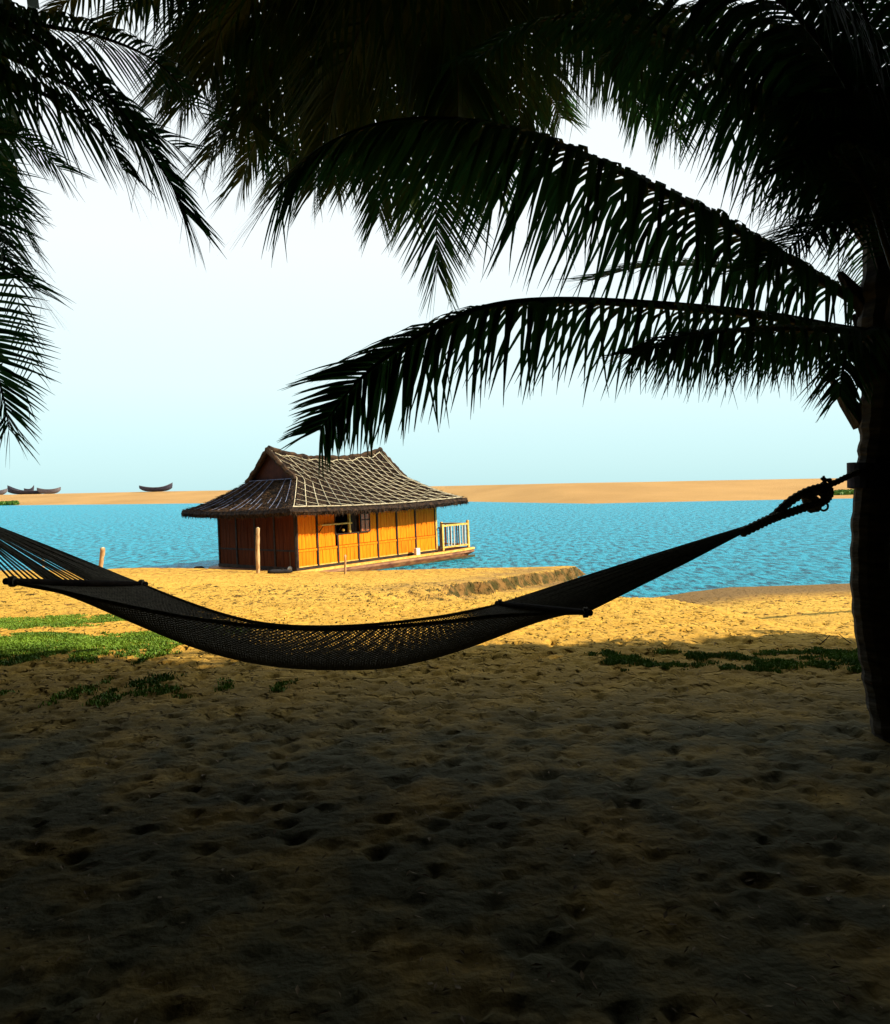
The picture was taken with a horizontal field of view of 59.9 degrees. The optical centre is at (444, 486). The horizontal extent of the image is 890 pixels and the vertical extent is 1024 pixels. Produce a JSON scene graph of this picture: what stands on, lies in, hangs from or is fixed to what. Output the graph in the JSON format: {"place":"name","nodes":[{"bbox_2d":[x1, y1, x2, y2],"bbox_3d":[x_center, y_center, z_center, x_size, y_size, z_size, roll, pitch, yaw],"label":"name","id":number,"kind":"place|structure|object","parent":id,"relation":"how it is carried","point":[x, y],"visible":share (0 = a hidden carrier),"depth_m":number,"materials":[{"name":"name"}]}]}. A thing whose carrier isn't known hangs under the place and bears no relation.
{"place":"outdoors","nodes":[
{"label":"outdoors","id":0,"kind":"place"},
{"bbox_2d":[0,613,243,665],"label":"grass","id":1,"kind":"structure","parent":0,"point":[35,643],"depth_m":7.85,"materials":[{"name":"green plant"}]},
{"bbox_2d":[0,672,319,707],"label":"grass","id":2,"kind":"structure","parent":0,"point":[158,690],"depth_m":5.82,"materials":[{"name":"green plant"}]},
{"bbox_2d":[0,498,852,597],"bbox_3d":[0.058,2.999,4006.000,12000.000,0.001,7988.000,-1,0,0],"label":"water","id":3,"kind":"structure","parent":0,"point":[805,548],"depth_m":45.41,"materials":[{"name":"blue liquid"}]},
{"bbox_2d":[181,445,474,571],"bbox_3d":[-4.147,0.972,30.728,6.767,5.185,10.389,-2,0,41],"label":"houseboat","id":4,"kind":"object","parent":3,"relation":"on","point":[378,511],"visible":0.98,"depth_m":28.37,"materials":[{"name":"paint"}]},
{"bbox_2d":[318,514,359,534],"bbox_3d":[-3.732,1.234,27.527,0.380,0.941,1.980,-2,0,41],"label":"window","id":5,"kind":"structure","parent":4,"relation":"in","point":[352,519],"depth_m":27.93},
{"bbox_2d":[0,0,887,494],"label":"sky","id":6,"kind":"structure","parent":0,"point":[171,368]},
{"bbox_2d":[0,478,889,1023],"bbox_3d":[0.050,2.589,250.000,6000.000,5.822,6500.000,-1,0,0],"label":"ground","id":7,"kind":"structure","parent":0,"point":[252,950],"depth_m":3.52,"materials":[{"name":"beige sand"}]},
{"bbox_2d":[0,489,6,494],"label":"fishing boat","id":8,"kind":"object","parent":7,"relation":"on","point":[3,491],"visible":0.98,"depth_m":330.54,"materials":[{"name":"wood"}]},
{"bbox_2d":[0,500,19,504],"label":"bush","id":9,"kind":"object","parent":7,"relation":"on","point":[14,502],"visible":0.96,"depth_m":228.24,"materials":[{"name":"green plant"}]},
{"bbox_2d":[7,485,41,493],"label":"fishing boat","id":10,"kind":"object","parent":7,"relation":"on","point":[12,490],"visible":0.69,"depth_m":334.38,"materials":[{"name":"wood"}]},
{"bbox_2d":[0,0,51,364],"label":"shade tree","id":11,"kind":"object","parent":7,"relation":"on","point":[33,4],"visible":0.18,"depth_m":12.04,"materials":[{"name":"green plant"}]},
{"bbox_2d":[37,487,60,493],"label":"fishing boat","id":12,"kind":"object","parent":7,"relation":"on","point":[48,491],"visible":1,"depth_m":332.02,"materials":[{"name":"wood"}]},
{"bbox_2d":[99,547,104,566],"bbox_3d":[-10.867,2.373,24.401,0.255,0.924,0.170,-1,0,0],"label":"mooring stake","id":13,"kind":"object","parent":7,"relation":"on","point":[102,555],"visible":0.7,"depth_m":24.34,"materials":[{"name":"brown wood"}]},
{"bbox_2d":[0,1,235,467],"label":"coconut palm","id":14,"kind":"object","parent":7,"relation":"on","point":[42,40],"visible":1,"depth_m":3.98,"materials":[{"name":"green plant"}]},
{"bbox_2d":[139,482,172,491],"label":"fishing boat","id":15,"kind":"object","parent":7,"relation":"on","point":[157,489],"visible":0.99,"depth_m":261.97,"materials":[{"name":"wood"}]},
{"bbox_2d":[255,527,259,572],"bbox_3d":[-5.744,2.047,23.667,0.147,1.614,0.129,-1,0,23],"label":"mooring stake","id":16,"kind":"object","parent":7,"relation":"on","point":[257,550],"visible":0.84,"depth_m":23.62,"materials":[{"name":"brown wood"}]},
{"bbox_2d":[267,569,292,573],"bbox_3d":[-5.051,2.585,23.636,0.756,0.184,0.148,-1,0,-11],"label":"driftwood log","id":17,"kind":"object","parent":7,"relation":"on","point":[277,571],"visible":0.98,"depth_m":23.58,"materials":[{"name":"grey wood"}]},
{"bbox_2d":[344,555,345,573],"bbox_3d":[-3.026,2.451,23.413,0.077,0.773,0.065,-1,0,-23],"label":"mooring stake","id":18,"kind":"object","parent":7,"relation":"on","point":[344,564],"visible":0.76,"depth_m":23.39,"materials":[{"name":"brown wood"}]},
{"bbox_2d":[12,0,725,319],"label":"coconut palm","id":19,"kind":"object","parent":7,"relation":"on","point":[339,67],"visible":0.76,"depth_m":5.98,"materials":[{"name":"green plant"}]},
{"bbox_2d":[226,0,889,742],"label":"coconut palm","id":20,"kind":"object","parent":7,"relation":"on","point":[808,102],"visible":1,"depth_m":3.96,"materials":[{"name":"green plant"}]},
{"bbox_2d":[847,462,889,489],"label":"trunk strap","id":21,"kind":"object","parent":20,"relation":"attached to","point":[874,475],"visible":0.77,"depth_m":4.38,"materials":[{"name":"black fabric"}]},
{"bbox_2d":[0,469,860,669],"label":"rope hammock","id":22,"kind":"object","parent":21,"relation":"hanging from","point":[142,603],"visible":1,"depth_m":4.10,"materials":[{"name":"black fabric"}]},
{"bbox_2d":[833,489,853,494],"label":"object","id":23,"kind":"object","parent":7,"relation":"on","point":[844,492],"visible":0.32,"depth_m":125.19,"materials":[{"name":"green plant"}]},
{"bbox_2d":[584,646,861,673],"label":"grass","id":24,"kind":"structure","parent":0,"point":[613,657],"depth_m":6.44,"materials":[{"name":"green plant"}]}
]}

